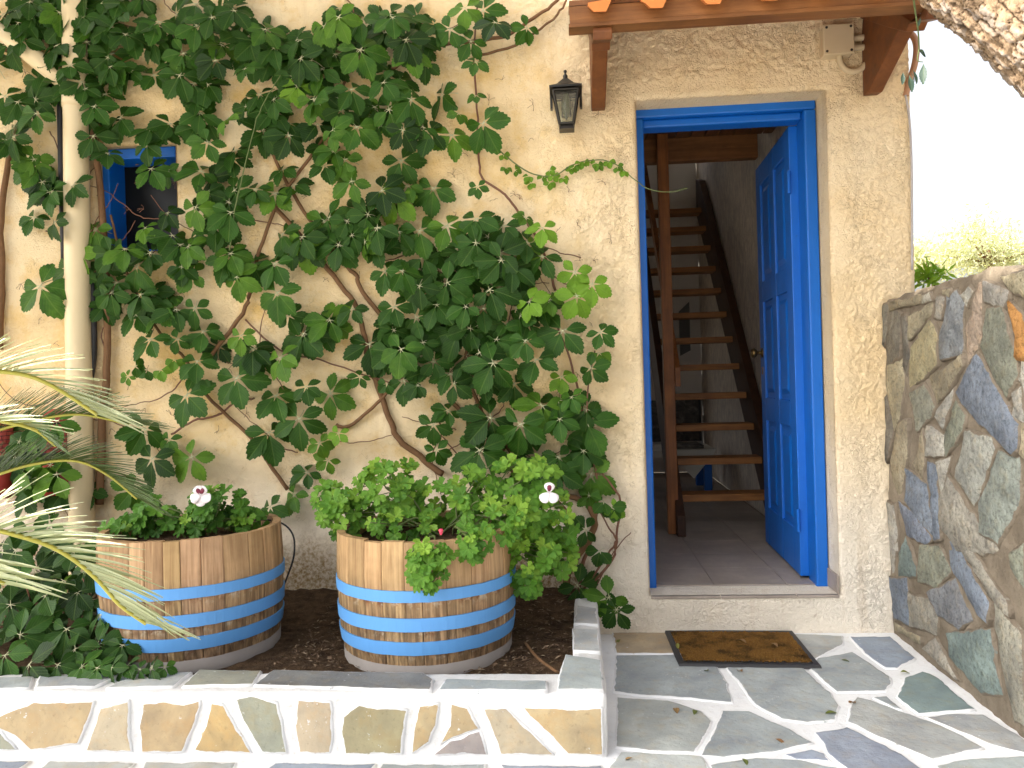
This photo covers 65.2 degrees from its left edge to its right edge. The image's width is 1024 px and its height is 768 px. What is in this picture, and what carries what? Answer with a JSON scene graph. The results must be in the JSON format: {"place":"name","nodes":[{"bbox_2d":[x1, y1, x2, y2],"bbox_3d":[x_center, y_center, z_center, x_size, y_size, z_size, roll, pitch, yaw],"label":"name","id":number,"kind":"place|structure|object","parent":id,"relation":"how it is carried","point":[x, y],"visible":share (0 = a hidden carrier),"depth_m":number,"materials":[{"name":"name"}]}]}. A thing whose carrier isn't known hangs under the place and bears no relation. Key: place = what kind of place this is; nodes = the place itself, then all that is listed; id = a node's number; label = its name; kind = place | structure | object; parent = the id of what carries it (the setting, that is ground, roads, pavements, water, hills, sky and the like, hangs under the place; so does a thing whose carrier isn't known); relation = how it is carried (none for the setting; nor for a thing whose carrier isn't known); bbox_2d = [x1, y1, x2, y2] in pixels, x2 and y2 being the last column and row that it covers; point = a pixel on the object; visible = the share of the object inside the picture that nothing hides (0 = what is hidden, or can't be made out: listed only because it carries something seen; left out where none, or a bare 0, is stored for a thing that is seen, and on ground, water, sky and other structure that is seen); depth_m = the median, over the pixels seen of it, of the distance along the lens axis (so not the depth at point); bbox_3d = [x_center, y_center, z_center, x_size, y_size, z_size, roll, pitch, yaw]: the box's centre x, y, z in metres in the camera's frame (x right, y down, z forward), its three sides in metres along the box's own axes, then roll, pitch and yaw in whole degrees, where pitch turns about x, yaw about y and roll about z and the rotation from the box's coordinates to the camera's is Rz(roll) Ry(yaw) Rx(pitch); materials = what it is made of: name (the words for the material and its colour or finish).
{"place":"outdoors","nodes":[
{"label":"outdoors","id":0,"kind":"place"},
{"bbox_2d":[0,632,1023,767],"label":"patio","id":1,"kind":"structure","parent":0,"point":[923,713],"depth_m":2.47,"materials":[{"name":"grey stone"}]},
{"bbox_2d":[0,334,200,640],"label":"cycad palm","id":2,"kind":"object","parent":1,"relation":"on","point":[140,613],"visible":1,"depth_m":1.11,"materials":[{"name":"leaf"},{"name":"bark"}]},
{"bbox_2d":[0,598,607,757],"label":"planter wall","id":3,"kind":"structure","parent":1,"relation":"on","point":[563,714],"depth_m":2.37,"materials":[{"name":"beige stone"}]},
{"bbox_2d":[0,587,575,674],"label":"soil","id":4,"kind":"structure","parent":3,"relation":"in","point":[304,610],"depth_m":2.94,"materials":[{"name":"brown soil"}]},
{"bbox_2d":[0,513,177,682],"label":"ground creeper","id":5,"kind":"object","parent":4,"relation":"on","point":[39,632],"visible":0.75,"depth_m":2.71,"materials":[{"name":"green plant"}]},
{"bbox_2d":[94,513,284,674],"bbox_3d":[-1.167,0.740,2.936,0.645,0.448,0.645,-2,0,17],"label":"half barrel","id":6,"kind":"object","parent":4,"relation":"on","point":[222,592],"visible":0.66,"depth_m":2.67,"materials":[{"name":"brown wood"}]},
{"bbox_2d":[97,484,269,539],"bbox_3d":[-1.229,0.483,2.979,0.623,0.241,0.283,-2,0,5],"label":"geranium","id":7,"kind":"object","parent":6,"relation":"in","point":[203,512],"visible":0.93,"depth_m":2.93,"materials":[{"name":"green plant"}]},
{"bbox_2d":[254,519,295,583],"bbox_3d":[-0.948,0.683,3.099,0.222,0.325,0.075,-2,0,-9],"label":"irrigation tube","id":8,"kind":"object","parent":6,"relation":"in","point":[286,526],"visible":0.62,"depth_m":3.09,"materials":[{"name":"black plastic"}]},
{"bbox_2d":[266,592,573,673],"bbox_3d":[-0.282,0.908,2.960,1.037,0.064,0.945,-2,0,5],"label":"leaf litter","id":9,"kind":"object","parent":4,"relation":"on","point":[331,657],"visible":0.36,"depth_m":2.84,"materials":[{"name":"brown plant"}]},
{"bbox_2d":[336,510,515,674],"bbox_3d":[-0.302,0.724,2.858,0.636,0.448,0.636,-2,0,13],"label":"half barrel","id":10,"kind":"object","parent":4,"relation":"on","point":[461,621],"visible":0.73,"depth_m":2.59,"materials":[{"name":"brown wood"}]},
{"bbox_2d":[309,453,579,600],"bbox_3d":[-0.260,0.513,2.801,0.996,0.503,0.722,-2,0,5],"label":"geranium","id":11,"kind":"object","parent":10,"relation":"in","point":[537,539],"visible":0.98,"depth_m":2.85,"materials":[{"name":"green plant"}]},
{"bbox_2d":[524,641,559,673],"bbox_3d":[0.089,0.898,2.642,0.026,0.020,0.320,-2,0,-19],"label":"twig","id":12,"kind":"object","parent":4,"relation":"on","point":[537,657],"visible":0.99,"depth_m":2.60,"materials":[{"name":"brown wood"}]},
{"bbox_2d":[665,630,821,668],"bbox_3d":[0.888,1.035,3.148,0.526,0.017,0.440,-2,0,5],"label":"door mat","id":13,"kind":"object","parent":1,"relation":"on","point":[757,646],"depth_m":3.11,"materials":[{"name":"brown fabric"}]},
{"bbox_2d":[882,265,1023,737],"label":"rubble wall","id":14,"kind":"structure","parent":1,"relation":"on","point":[954,423],"depth_m":2.64,"materials":[{"name":"stone"}]},
{"bbox_2d":[696,465,712,489],"bbox_3d":[1.232,0.684,6.469,0.719,0.337,0.520,-2,0,5],"label":"chair","id":15,"kind":"object","parent":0,"point":[704,476],"visible":0.2,"depth_m":6.21,"materials":[{"name":"blue paint"}]},
{"bbox_2d":[652,444,715,477],"bbox_3d":[1.230,0.622,6.461,0.739,0.222,0.536,-2,0,5],"label":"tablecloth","id":16,"kind":"object","parent":15,"relation":"on","point":[693,471],"visible":0.44,"depth_m":6.18,"materials":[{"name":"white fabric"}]},
{"bbox_2d":[677,441,703,448],"bbox_3d":[1.384,0.485,6.365,0.250,0.039,0.200,-2,0,5],"label":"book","id":17,"kind":"object","parent":16,"relation":"on","point":[687,445],"visible":0.64,"depth_m":6.27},
{"bbox_2d":[908,13,1023,290],"label":"sky","id":18,"kind":"structure","parent":0,"point":[967,123],"materials":[{"name":"white"}]},
{"label":"ground","id":19,"kind":"structure","parent":0,"visible":0},
{"bbox_2d":[0,0,914,633],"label":"house","id":20,"kind":"structure","parent":19,"relation":"on","point":[788,144],"depth_m":3.44,"materials":[{"name":"paint"}]},
{"bbox_2d":[0,423,14,498],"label":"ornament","id":21,"kind":"object","parent":20,"relation":"attached to","point":[5,481],"visible":0.38,"depth_m":3.48,"materials":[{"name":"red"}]},
{"bbox_2d":[0,0,95,597],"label":"downpipe","id":22,"kind":"object","parent":20,"relation":"attached to","point":[77,321],"visible":0.5,"depth_m":3.45,"materials":[{"name":"beige plastic"}]},
{"bbox_2d":[91,283,96,377],"bbox_3d":[-1.857,-0.214,3.522,0.067,0.487,0.035,-2,0,5],"label":"hose","id":23,"kind":"object","parent":22,"relation":"attached to","point":[94,340],"visible":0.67,"depth_m":3.51,"materials":[{"name":"black rubber"}]},
{"bbox_2d":[39,409,67,495],"bbox_3d":[-1.993,0.293,3.515,0.140,0.371,0.205,-2,0,-15],"label":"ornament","id":24,"kind":"object","parent":20,"relation":"attached to","point":[48,451],"visible":0.12,"depth_m":3.44,"materials":[{"name":"rubber"}]},
{"bbox_2d":[57,66,63,258],"bbox_3d":[-1.986,-1.153,3.527,0.044,1.210,0.026,-2,0,5],"label":"cable","id":25,"kind":"object","parent":20,"relation":"attached to","point":[60,140],"visible":0.31,"depth_m":3.52,"materials":[{"name":"black rubber"}]},
{"bbox_2d":[102,146,177,250],"bbox_3d":[-1.649,-0.822,3.639,0.354,0.469,0.140,-2,0,5],"label":"window","id":26,"kind":"structure","parent":20,"relation":"in","point":[126,192],"depth_m":3.69,"materials":[{"name":"blue paint"}]},
{"bbox_2d":[0,0,686,629],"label":"creeper vine","id":27,"kind":"object","parent":20,"relation":"attached to","point":[448,324],"visible":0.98,"depth_m":3.36,"materials":[{"name":"green plant"}]},
{"bbox_2d":[549,70,581,132],"bbox_3d":[0.223,-1.170,3.307,0.132,0.251,0.149,-2,0,5],"label":"wall lantern","id":28,"kind":"object","parent":20,"relation":"attached to","point":[565,95],"depth_m":3.26,"materials":[{"name":"metal"}]},
{"bbox_2d":[651,400,701,441],"bbox_3d":[1.503,0.340,7.543,0.550,0.400,0.040,-2,0,5],"label":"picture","id":29,"kind":"object","parent":20,"relation":"attached to","point":[688,411],"visible":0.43,"depth_m":7.52,"materials":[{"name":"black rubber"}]},
{"bbox_2d":[679,302,690,355],"bbox_3d":[1.629,-0.521,7.557,0.097,0.509,0.030,-2,0,5],"label":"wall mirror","id":30,"kind":"object","parent":20,"relation":"attached to","point":[684,328],"depth_m":7.54,"materials":[{"name":"black mirror"}]},
{"bbox_2d":[653,472,814,586],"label":"interior floor","id":31,"kind":"structure","parent":20,"relation":"in","point":[723,543],"depth_m":4.24,"materials":[{"name":"tile"}]},
{"bbox_2d":[644,134,764,536],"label":"staircase","id":32,"kind":"structure","parent":31,"relation":"on","point":[666,367],"depth_m":5.26,"materials":[{"name":"brown wood"}]},
{"bbox_2d":[568,0,937,110],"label":"porch canopy","id":33,"kind":"object","parent":20,"relation":"attached to","point":[889,27],"visible":0.92,"depth_m":2.75,"materials":[{"name":"brown wood"}]},
{"bbox_2d":[750,126,808,575],"bbox_3d":[1.318,-0.148,3.927,0.164,2.002,0.773,-2,0,6],"label":"door","id":34,"kind":"structure","parent":20,"relation":"in","point":[777,197],"depth_m":3.80,"materials":[{"name":"blue paint"}]},
{"bbox_2d":[819,23,854,59],"bbox_3d":[1.324,-1.396,3.268,0.122,0.122,0.078,-2,0,5],"label":"junction box","id":35,"kind":"object","parent":20,"relation":"attached to","point":[836,40],"visible":1,"depth_m":3.23,"materials":[{"name":"beige plastic"}]},
{"bbox_2d":[836,56,864,74],"bbox_3d":[1.418,-1.316,3.267,0.184,0.102,0.025,-2,0,5],"label":"conduit","id":36,"kind":"object","parent":35,"relation":"attached to","point":[844,67],"visible":0.75,"depth_m":3.26,"materials":[{"name":"beige plastic"}]},
{"bbox_2d":[854,34,863,41],"bbox_3d":[1.467,-1.415,3.262,0.183,0.031,0.025,-2,0,5],"label":"conduit","id":37,"kind":"object","parent":20,"relation":"attached to","point":[859,37],"visible":0.34,"depth_m":3.26,"materials":[{"name":"beige plastic"}]},
{"bbox_2d":[854,44,864,50],"bbox_3d":[1.468,-1.374,3.262,0.182,0.029,0.025,-2,0,5],"label":"conduit","id":38,"kind":"object","parent":20,"relation":"attached to","point":[859,47],"visible":0.32,"depth_m":3.26,"materials":[{"name":"beige plastic"}]},
{"bbox_2d":[904,95,912,269],"bbox_3d":[1.624,-0.822,3.265,0.028,0.714,0.011,-2,0,-11],"label":"cable","id":39,"kind":"object","parent":20,"relation":"attached to","point":[910,138],"visible":1,"depth_m":3.26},
{"bbox_2d":[903,31,919,96],"bbox_3d":[1.630,-1.321,3.268,0.070,0.291,0.049,-1,0,39],"label":"conduit","id":40,"kind":"object","parent":20,"relation":"attached to","point":[914,40],"visible":0.62,"depth_m":3.25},
{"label":"terrace ground","id":41,"kind":"structure","parent":0,"visible":0},
{"bbox_2d":[914,254,956,288],"bbox_3d":[2.043,-0.407,3.862,0.284,0.435,0.227,-2,0,-27],"label":"shrub","id":42,"kind":"object","parent":41,"relation":"on","point":[934,274],"visible":0.84,"depth_m":3.83,"materials":[{"name":"green plant"}]},
{"bbox_2d":[913,232,964,287],"bbox_3d":[6.945,-1.488,13.428,1.408,2.198,1.127,-2,0,5],"label":"olive tree","id":43,"kind":"object","parent":41,"relation":"on","point":[918,249],"visible":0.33,"depth_m":13.21,"materials":[{"name":"green plant"}]},
{"bbox_2d":[915,203,1023,280],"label":"olive tree","id":44,"kind":"object","parent":41,"relation":"on","point":[991,255],"visible":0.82,"depth_m":11.72,"materials":[{"name":"green plant"}]},
{"bbox_2d":[918,0,1023,97],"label":"shade tree","id":45,"kind":"object","parent":41,"relation":"on","point":[991,32],"visible":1,"depth_m":1.84,"materials":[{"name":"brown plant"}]},
{"bbox_2d":[901,0,926,91],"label":"hanging twig","id":46,"kind":"object","parent":45,"relation":"hanging from","point":[922,74],"visible":1,"depth_m":2.50,"materials":[{"name":"green plant"}]}
]}

